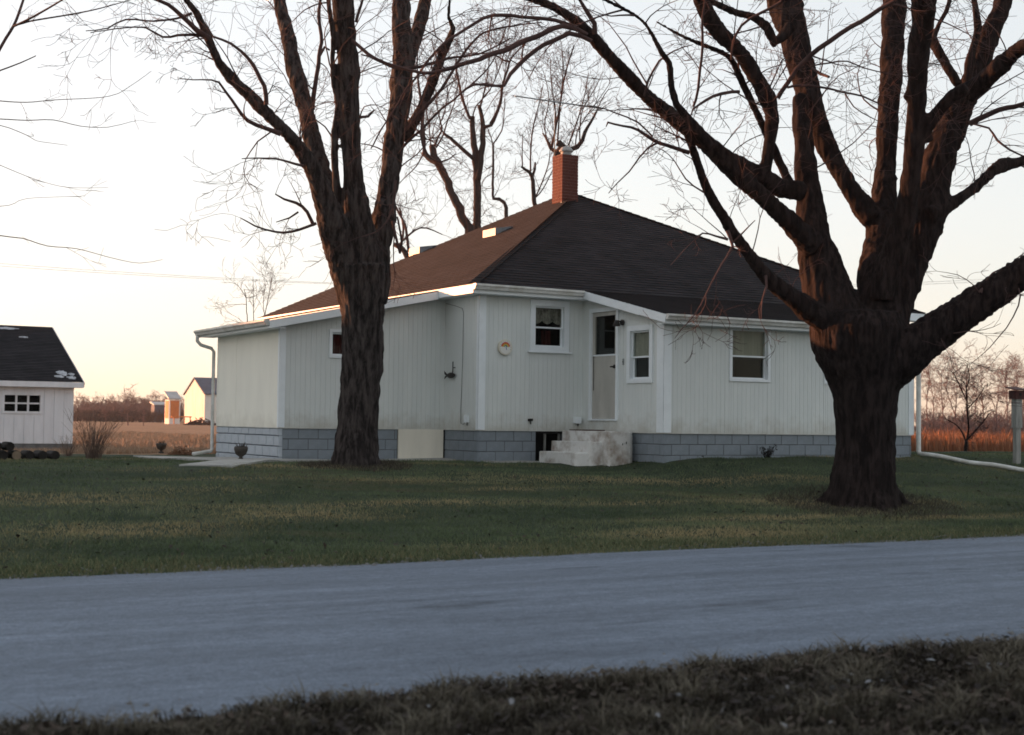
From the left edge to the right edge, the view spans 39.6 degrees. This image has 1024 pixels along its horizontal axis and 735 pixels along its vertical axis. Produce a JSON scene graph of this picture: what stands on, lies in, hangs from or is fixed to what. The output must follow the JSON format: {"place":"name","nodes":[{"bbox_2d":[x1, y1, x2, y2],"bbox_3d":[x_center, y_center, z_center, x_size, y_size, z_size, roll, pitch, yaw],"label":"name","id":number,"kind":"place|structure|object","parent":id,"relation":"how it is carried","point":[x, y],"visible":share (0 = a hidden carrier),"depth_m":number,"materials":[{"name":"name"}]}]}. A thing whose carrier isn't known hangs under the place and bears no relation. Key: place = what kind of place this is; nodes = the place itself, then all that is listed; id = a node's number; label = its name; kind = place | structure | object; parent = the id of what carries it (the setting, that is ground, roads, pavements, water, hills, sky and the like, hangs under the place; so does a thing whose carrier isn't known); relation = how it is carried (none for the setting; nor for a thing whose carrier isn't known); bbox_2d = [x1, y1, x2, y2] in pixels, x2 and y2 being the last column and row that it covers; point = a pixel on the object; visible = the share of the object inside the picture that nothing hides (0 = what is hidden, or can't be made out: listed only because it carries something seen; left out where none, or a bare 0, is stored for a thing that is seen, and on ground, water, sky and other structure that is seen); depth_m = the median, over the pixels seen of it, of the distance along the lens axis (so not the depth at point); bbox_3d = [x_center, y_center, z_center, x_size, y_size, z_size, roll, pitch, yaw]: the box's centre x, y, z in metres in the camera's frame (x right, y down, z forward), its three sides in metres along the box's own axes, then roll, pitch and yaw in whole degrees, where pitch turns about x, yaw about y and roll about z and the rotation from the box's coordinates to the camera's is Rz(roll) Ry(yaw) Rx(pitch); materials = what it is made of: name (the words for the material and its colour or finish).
{"place":"outdoors","nodes":[
{"label":"outdoors","id":0,"kind":"place"},
{"bbox_2d":[183,377,216,422],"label":"barn","id":1,"kind":"structure","parent":0,"point":[197,394],"depth_m":192.83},
{"bbox_2d":[133,455,538,466],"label":"path","id":2,"kind":"structure","parent":0,"point":[224,461],"depth_m":26.30,"materials":[{"name":"concrete"}]},
{"bbox_2d":[234,442,247,458],"bbox_3d":[-4.986,1.541,26.156,0.255,0.358,0.256,1,-2,0],"label":"planter","id":3,"kind":"object","parent":2,"relation":"on","point":[241,450],"visible":0.95,"depth_m":26.07,"materials":[{"name":"grey plant"}]},
{"bbox_2d":[0,535,1023,725],"bbox_3d":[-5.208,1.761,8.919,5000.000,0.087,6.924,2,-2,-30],"label":"road","id":4,"kind":"structure","parent":0,"point":[165,642],"depth_m":10.64,"materials":[{"name":"grey asphalt"}]},
{"bbox_2d":[0,417,1023,734],"bbox_3d":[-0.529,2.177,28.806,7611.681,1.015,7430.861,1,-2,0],"label":"ground","id":5,"kind":"structure","parent":0,"point":[286,501],"depth_m":20.04,"materials":[{"name":"green plant"}]},
{"bbox_2d":[0,441,59,459],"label":"log pile","id":6,"kind":"object","parent":5,"relation":"on","point":[11,453],"visible":0.94,"depth_m":25.89,"materials":[{"name":"brown wood"}]},
{"bbox_2d":[0,325,84,449],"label":"garage","id":7,"kind":"structure","parent":5,"relation":"on","point":[41,378],"depth_m":44.79,"materials":[{"name":"white paint"}]},
{"bbox_2d":[2,393,42,413],"bbox_3d":[-15.234,1.111,44.231,1.212,0.640,0.130,2,-2,-30],"label":"window","id":8,"kind":"structure","parent":7,"relation":"in","point":[3,394],"depth_m":44.20,"materials":[{"name":"white paint"}]},
{"bbox_2d":[51,435,81,455],"bbox_3d":[-10.189,1.787,32.726,0.685,0.548,0.914,2,-2,-26],"label":"bare shrub","id":9,"kind":"object","parent":5,"relation":"on","point":[67,451],"visible":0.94,"depth_m":32.67,"materials":[{"name":"brown plant"}]},
{"bbox_2d":[0,0,162,270],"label":"maple tree","id":10,"kind":"object","parent":5,"relation":"on","point":[28,20],"visible":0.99,"depth_m":22.18,"materials":[{"name":"brown plant"}]},
{"bbox_2d":[74,391,90,410],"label":"tree","id":11,"kind":"object","parent":5,"relation":"on","point":[80,397],"visible":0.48,"depth_m":292.26,"materials":[{"name":"brown plant"}]},
{"bbox_2d":[81,396,98,405],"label":"tree","id":12,"kind":"object","parent":5,"relation":"on","point":[88,401],"visible":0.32,"depth_m":300.84,"materials":[{"name":"brown plant"}]},
{"bbox_2d":[64,407,129,458],"bbox_3d":[-8.064,1.286,27.734,1.234,1.035,1.322,1,-2,0],"label":"bare shrub","id":13,"kind":"object","parent":5,"relation":"on","point":[94,452],"visible":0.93,"depth_m":27.64,"materials":[{"name":"brown plant"}]},
{"bbox_2d":[98,406,115,422],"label":"young tree","id":14,"kind":"object","parent":5,"relation":"on","point":[104,411],"visible":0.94,"depth_m":150.02,"materials":[{"name":"brown plant"}]},
{"bbox_2d":[1,430,217,453],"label":"field stubble","id":15,"kind":"object","parent":5,"relation":"on","point":[134,449],"visible":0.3,"depth_m":52.93,"materials":[{"name":"beige plant"}]},
{"bbox_2d":[106,394,124,411],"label":"tree","id":16,"kind":"object","parent":5,"relation":"on","point":[116,403],"visible":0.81,"depth_m":266.14,"materials":[{"name":"brown plant"}]},
{"bbox_2d":[116,396,139,425],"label":"young tree","id":17,"kind":"object","parent":5,"relation":"on","point":[127,402],"visible":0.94,"depth_m":149.83,"materials":[{"name":"brown plant"}]},
{"bbox_2d":[73,409,183,422],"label":"hedge","id":18,"kind":"object","parent":5,"relation":"on","point":[151,416],"visible":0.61,"depth_m":227.27,"materials":[{"name":"brown plant"}]},
{"bbox_2d":[73,396,183,413],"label":"woods","id":19,"kind":"object","parent":5,"relation":"on","point":[93,406],"visible":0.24,"depth_m":285.65,"materials":[{"name":"brown plant"}]},
{"bbox_2d":[119,383,143,403],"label":"tree","id":20,"kind":"object","parent":5,"relation":"on","point":[130,395],"visible":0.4,"depth_m":306.90,"materials":[{"name":"brown plant"}]},
{"bbox_2d":[121,389,142,409],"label":"tree","id":21,"kind":"object","parent":5,"relation":"on","point":[133,398],"visible":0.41,"depth_m":303.92,"materials":[{"name":"brown plant"}]},
{"bbox_2d":[136,404,148,425],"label":"young tree","id":22,"kind":"object","parent":5,"relation":"on","point":[143,420],"visible":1,"depth_m":149.81,"materials":[{"name":"brown plant"}]},
{"bbox_2d":[137,391,155,408],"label":"tree","id":23,"kind":"object","parent":5,"relation":"on","point":[148,400],"visible":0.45,"depth_m":286.04,"materials":[{"name":"brown plant"}]},
{"bbox_2d":[146,392,164,401],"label":"tree","id":24,"kind":"object","parent":5,"relation":"on","point":[155,398],"visible":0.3,"depth_m":289.61,"materials":[{"name":"brown plant"}]},
{"bbox_2d":[150,402,164,421],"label":"shed","id":25,"kind":"structure","parent":5,"relation":"on","point":[156,406],"depth_m":239.87,"materials":[{"name":"white wood"}]},
{"bbox_2d":[156,440,166,452],"bbox_3d":[-9.297,2.097,37.705,0.275,0.357,0.278,1,-2,0],"label":"planter","id":26,"kind":"object","parent":5,"relation":"on","point":[161,446],"visible":1,"depth_m":37.62,"materials":[{"name":"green plant"}]},
{"bbox_2d":[154,390,175,401],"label":"tree","id":27,"kind":"object","parent":5,"relation":"on","point":[159,396],"visible":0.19,"depth_m":265.84,"materials":[{"name":"brown plant"}]},
{"bbox_2d":[164,391,191,423],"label":"barn annex","id":28,"kind":"object","parent":5,"relation":"on","point":[172,412],"visible":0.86,"depth_m":188.54,"materials":[{"name":"white wood"}]},
{"bbox_2d":[165,401,178,417],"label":"door","id":29,"kind":"structure","parent":28,"relation":"in","point":[174,405],"depth_m":188.52,"materials":[{"name":"orange wood"}]},
{"bbox_2d":[167,445,191,454],"bbox_3d":[-8.355,2.110,35.941,0.713,0.283,0.417,1,-2,0],"label":"weed clump","id":30,"kind":"object","parent":5,"relation":"on","point":[179,452],"visible":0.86,"depth_m":35.86,"materials":[{"name":"brown plant"}]},
{"bbox_2d":[183,417,215,424],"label":"brush pile","id":31,"kind":"object","parent":5,"relation":"on","point":[199,422],"visible":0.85,"depth_m":171.23,"materials":[{"name":"brown plant"}]},
{"bbox_2d":[205,242,295,324],"bbox_3d":[-8.711,-0.661,47.198,3.027,7.013,1.988,1,-2,0],"label":"pollarded tree","id":32,"kind":"object","parent":5,"relation":"on","point":[263,291],"visible":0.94,"depth_m":47.02,"materials":[{"name":"brown plant"}]},
{"bbox_2d":[31,0,602,467],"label":"maple tree","id":33,"kind":"object","parent":5,"relation":"on","point":[355,234],"visible":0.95,"depth_m":24.24,"materials":[{"name":"brown plant"}]},
{"bbox_2d":[369,156,464,259],"bbox_3d":[-2.928,-1.953,43.759,3.263,9.237,2.407,1,-2,0],"label":"pollarded tree","id":34,"kind":"object","parent":5,"relation":"on","point":[404,251],"visible":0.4,"depth_m":43.67,"materials":[{"name":"brown plant"}]},
{"bbox_2d":[377,1,492,232],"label":"pollarded tree","id":35,"kind":"object","parent":5,"relation":"on","point":[465,221],"visible":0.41,"depth_m":44.23,"materials":[{"name":"brown plant"}]},
{"bbox_2d":[410,0,545,231],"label":"pollarded tree","id":36,"kind":"object","parent":5,"relation":"on","point":[476,156],"visible":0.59,"depth_m":44.80,"materials":[{"name":"brown plant"}]},
{"bbox_2d":[465,87,527,224],"bbox_3d":[-0.404,-2.948,43.164,2.134,11.200,2.145,0,-2,26],"label":"pollarded tree","id":37,"kind":"object","parent":5,"relation":"on","point":[503,202],"visible":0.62,"depth_m":43.18,"materials":[{"name":"brown plant"}]},
{"bbox_2d":[0,626,1023,734],"bbox_3d":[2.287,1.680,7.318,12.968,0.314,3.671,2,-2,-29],"label":"verge grass","id":38,"kind":"structure","parent":5,"relation":"on","point":[443,702],"depth_m":6.98,"materials":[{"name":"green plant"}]},
{"bbox_2d":[0,633,1023,734],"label":"dead leaves","id":39,"kind":"object","parent":5,"relation":"on","point":[46,724],"visible":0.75,"depth_m":7.00,"materials":[{"name":"brown plant"}]},
{"bbox_2d":[0,524,1023,579],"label":"roadside grass","id":40,"kind":"structure","parent":5,"relation":"on","point":[442,553],"depth_m":15.67,"materials":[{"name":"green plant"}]},
{"bbox_2d":[0,453,1023,568],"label":"lawn leaves","id":41,"kind":"object","parent":5,"relation":"on","point":[324,544],"visible":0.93,"depth_m":19.39,"materials":[{"name":"brown plant"}]},
{"bbox_2d":[494,64,594,208],"bbox_3d":[0.798,-3.326,43.406,3.364,11.993,2.399,-1,-3,33],"label":"pollarded tree","id":42,"kind":"object","parent":5,"relation":"on","point":[533,189],"visible":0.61,"depth_m":43.35,"materials":[{"name":"brown plant"}]},
{"bbox_2d":[192,146,924,462],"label":"house","id":43,"kind":"structure","parent":5,"relation":"on","point":[559,283],"depth_m":27.73,"materials":[{"name":"paint"}]},
{"bbox_2d":[329,329,341,357],"bbox_3d":[-3.227,-0.449,27.396,0.725,0.550,0.258,2,-2,-30],"label":"window","id":44,"kind":"structure","parent":43,"relation":"in","point":[335,341],"depth_m":27.28,"materials":[{"name":"white paint"}]},
{"bbox_2d":[444,362,455,378],"bbox_3d":[-1.216,0.056,28.037,0.082,0.340,0.460,2,-2,-30],"label":"fish ornament","id":45,"kind":"object","parent":43,"relation":"attached to","point":[450,375],"visible":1,"depth_m":27.94,"materials":[{"name":"black metal"}]},
{"bbox_2d":[446,303,463,397],"bbox_3d":[-1.105,-0.087,27.914,0.012,2.408,0.893,2,-2,-30],"label":"wall cable","id":46,"kind":"object","parent":43,"relation":"attached to","point":[462,354],"depth_m":27.67,"materials":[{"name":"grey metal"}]},
{"bbox_2d":[464,415,468,425],"bbox_3d":[-0.878,1.016,27.419,0.068,0.206,0.102,2,-2,-30],"label":"outlet box","id":47,"kind":"object","parent":43,"relation":"attached to","point":[466,418],"visible":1,"depth_m":27.39,"materials":[{"name":"white paint"}]},
{"bbox_2d":[497,339,511,354],"bbox_3d":[-0.135,-0.389,27.374,0.300,0.300,0.065,2,-2,-30],"label":"wall thermometer","id":48,"kind":"object","parent":43,"relation":"attached to","point":[504,347],"depth_m":27.35,"materials":[{"name":"white plastic"}]},
{"bbox_2d":[527,299,571,353],"bbox_3d":[0.472,-0.646,28.375,0.993,1.308,1.160,2,-2,-30],"label":"window","id":49,"kind":"structure","parent":43,"relation":"in","point":[549,320],"depth_m":28.08,"materials":[{"name":"white paint"}]},
{"bbox_2d":[515,95,610,155],"bbox_3d":[1.341,-5.687,34.654,2.349,1.812,1.407,2,-2,-30],"label":"tv antenna","id":50,"kind":"object","parent":43,"relation":"attached to","point":[556,101],"visible":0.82,"depth_m":34.75,"materials":[{"name":"grey metal"}]},
{"bbox_2d":[573,417,580,425],"bbox_3d":[1.288,1.070,28.134,0.132,0.186,0.108,2,-2,-30],"label":"vent hood","id":51,"kind":"object","parent":43,"relation":"attached to","point":[577,420],"visible":1,"depth_m":28.10,"materials":[{"name":"white paint"}]},
{"bbox_2d":[613,320,624,325],"bbox_3d":[2.017,-0.850,27.021,0.225,0.130,0.150,2,-2,-30],"label":"porch lamp","id":52,"kind":"object","parent":43,"relation":"attached to","point":[617,323],"visible":1,"depth_m":26.98,"materials":[{"name":"black metal"}]},
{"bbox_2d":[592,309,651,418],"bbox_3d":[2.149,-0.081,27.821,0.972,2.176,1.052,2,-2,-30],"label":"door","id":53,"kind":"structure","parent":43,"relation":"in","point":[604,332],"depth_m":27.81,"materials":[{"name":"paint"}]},
{"bbox_2d":[626,324,653,382],"bbox_3d":[2.859,-0.075,26.832,1.130,1.400,0.830,2,-2,-30],"label":"window","id":54,"kind":"structure","parent":43,"relation":"in","point":[639,350],"depth_m":26.82,"materials":[{"name":"white paint"}]},
{"bbox_2d":[729,328,770,381],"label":"window","id":55,"kind":"structure","parent":43,"relation":"in","point":[748,364],"depth_m":27.13,"materials":[{"name":"white paint"}]},
{"bbox_2d":[509,16,646,192],"bbox_3d":[1.944,-4.089,43.718,4.261,13.596,2.738,1,-2,0],"label":"pollarded tree","id":56,"kind":"object","parent":5,"relation":"on","point":[557,121],"visible":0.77,"depth_m":44.05,"materials":[{"name":"brown plant"}]},
{"bbox_2d":[539,430,631,465],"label":"concrete steps","id":57,"kind":"structure","parent":5,"relation":"on","point":[584,448],"depth_m":26.37,"materials":[{"name":"grey concrete"}]},
{"bbox_2d":[569,429,604,430],"bbox_3d":[1.446,1.208,27.451,0.440,0.020,0.600,2,-2,-28],"label":"doormat","id":58,"kind":"object","parent":57,"relation":"on","point":[585,430],"visible":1,"depth_m":27.27,"materials":[{"name":"grey"}]},
{"bbox_2d":[296,458,968,519],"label":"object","id":59,"kind":"structure","parent":5,"relation":"on","point":[402,465],"depth_m":22.01,"materials":[{"name":"brown soil"}]},
{"bbox_2d":[318,0,1023,510],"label":"maple tree","id":60,"kind":"object","parent":5,"relation":"on","point":[874,350],"visible":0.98,"depth_m":21.58,"materials":[{"name":"brown plant"}]},
{"bbox_2d":[407,658,1002,732],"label":"pale leaves","id":61,"kind":"object","parent":5,"relation":"on","point":[831,687],"visible":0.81,"depth_m":7.14,"materials":[{"name":"beige plant"}]},
{"bbox_2d":[759,444,776,457],"bbox_3d":[4.805,1.584,26.742,0.366,0.302,0.426,-1,-3,38],"label":"foundation plant","id":62,"kind":"object","parent":5,"relation":"on","point":[769,453],"visible":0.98,"depth_m":26.74,"materials":[{"name":"green plant"}]},
{"bbox_2d":[914,359,946,417],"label":"tree","id":63,"kind":"object","parent":5,"relation":"on","point":[925,398],"visible":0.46,"depth_m":166.97,"materials":[{"name":"brown plant"}]},
{"bbox_2d":[914,359,952,423],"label":"tree","id":64,"kind":"object","parent":5,"relation":"on","point":[929,377],"visible":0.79,"depth_m":137.08,"materials":[{"name":"brown plant"}]},
{"bbox_2d":[914,354,971,418],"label":"tree","id":65,"kind":"object","parent":5,"relation":"on","point":[941,395],"visible":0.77,"depth_m":140.52,"materials":[{"name":"brown plant"}]},
{"bbox_2d":[921,347,979,413],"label":"tree","id":66,"kind":"object","parent":5,"relation":"on","point":[950,368],"visible":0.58,"depth_m":171.47,"materials":[{"name":"brown plant"}]},
{"bbox_2d":[934,338,994,415],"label":"tree","id":67,"kind":"object","parent":5,"relation":"on","point":[956,405],"visible":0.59,"depth_m":166.36,"materials":[{"name":"brown plant"}]},
{"bbox_2d":[938,358,991,411],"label":"tree","id":68,"kind":"object","parent":5,"relation":"on","point":[965,380],"visible":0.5,"depth_m":159.14,"materials":[{"name":"brown plant"}]},
{"bbox_2d":[914,405,1023,437],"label":"undergrowth","id":69,"kind":"object","parent":5,"relation":"on","point":[936,422],"visible":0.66,"depth_m":132.58,"materials":[{"name":"brown plant"}]},
{"bbox_2d":[932,356,1007,450],"bbox_3d":[11.857,1.027,36.878,1.745,2.890,1.797,-1,-3,34],"label":"young tree","id":70,"kind":"object","parent":5,"relation":"on","point":[966,439],"visible":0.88,"depth_m":36.91,"materials":[{"name":"brown plant"}]},
{"bbox_2d":[919,452,1023,471],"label":"drain pipe","id":71,"kind":"object","parent":5,"relation":"on","point":[978,463],"visible":1,"depth_m":28.12,"materials":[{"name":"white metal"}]},
{"bbox_2d":[963,344,1007,409],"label":"tree","id":72,"kind":"object","parent":5,"relation":"on","point":[980,375],"visible":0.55,"depth_m":169.29,"materials":[{"name":"brown plant"}]},
{"bbox_2d":[958,355,1012,416],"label":"tree","id":73,"kind":"object","parent":5,"relation":"on","point":[981,401],"visible":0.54,"depth_m":170.50,"materials":[{"name":"brown plant"}]},
{"bbox_2d":[975,352,1023,410],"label":"tree","id":74,"kind":"object","parent":5,"relation":"on","point":[999,385],"visible":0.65,"depth_m":143.59,"materials":[{"name":"brown plant"}]},
{"bbox_2d":[981,357,1022,430],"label":"tree","id":75,"kind":"object","parent":5,"relation":"on","point":[1005,377],"visible":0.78,"depth_m":134.54,"materials":[{"name":"brown plant"}]},
{"bbox_2d":[988,355,1023,424],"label":"tree","id":76,"kind":"object","parent":5,"relation":"on","point":[1019,374],"visible":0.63,"depth_m":138.55,"materials":[{"name":"brown plant"}]},
{"bbox_2d":[989,348,1023,407],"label":"tree","id":77,"kind":"object","parent":5,"relation":"on","point":[1014,376],"visible":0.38,"depth_m":146.11,"materials":[{"name":"brown plant"}]},
{"bbox_2d":[994,362,1023,412],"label":"tree","id":78,"kind":"object","parent":5,"relation":"on","point":[1011,389],"visible":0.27,"depth_m":159.42,"materials":[{"name":"brown plant"}]},
{"bbox_2d":[995,354,1023,402],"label":"tree","id":79,"kind":"object","parent":5,"relation":"on","point":[1012,372],"visible":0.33,"depth_m":157.00,"materials":[{"name":"brown plant"}]},
{"bbox_2d":[1005,387,1023,463],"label":"birdhouse post","id":80,"kind":"object","parent":5,"relation":"on","point":[1016,413],"visible":0.94,"depth_m":28.93,"materials":[{"name":"grey wood"}]},
{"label":"utility pole","id":81,"kind":"object","parent":5,"relation":"on","visible":0},
{"bbox_2d":[4,266,982,283],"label":"power wire","id":82,"kind":"object","parent":81,"relation":"attached to","point":[289,282],"visible":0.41,"depth_m":68.85,"materials":[{"name":"grey"}]},
{"bbox_2d":[0,0,1023,425],"label":"sky","id":83,"kind":"structure","parent":0,"point":[119,329],"materials":[{"name":"white"}]},
{"bbox_2d":[910,426,1023,451],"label":"red grass","id":84,"kind":"structure","parent":0,"point":[942,442],"depth_m":39.12,"materials":[{"name":"brown plant"}]},
{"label":"utility pole","id":85,"kind":"object","parent":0,"visible":0},
{"bbox_2d":[0,263,968,286],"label":"power wire","id":86,"kind":"object","parent":85,"relation":"attached to","point":[273,280],"visible":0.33,"depth_m":68.60,"materials":[{"name":"grey"}]}
]}

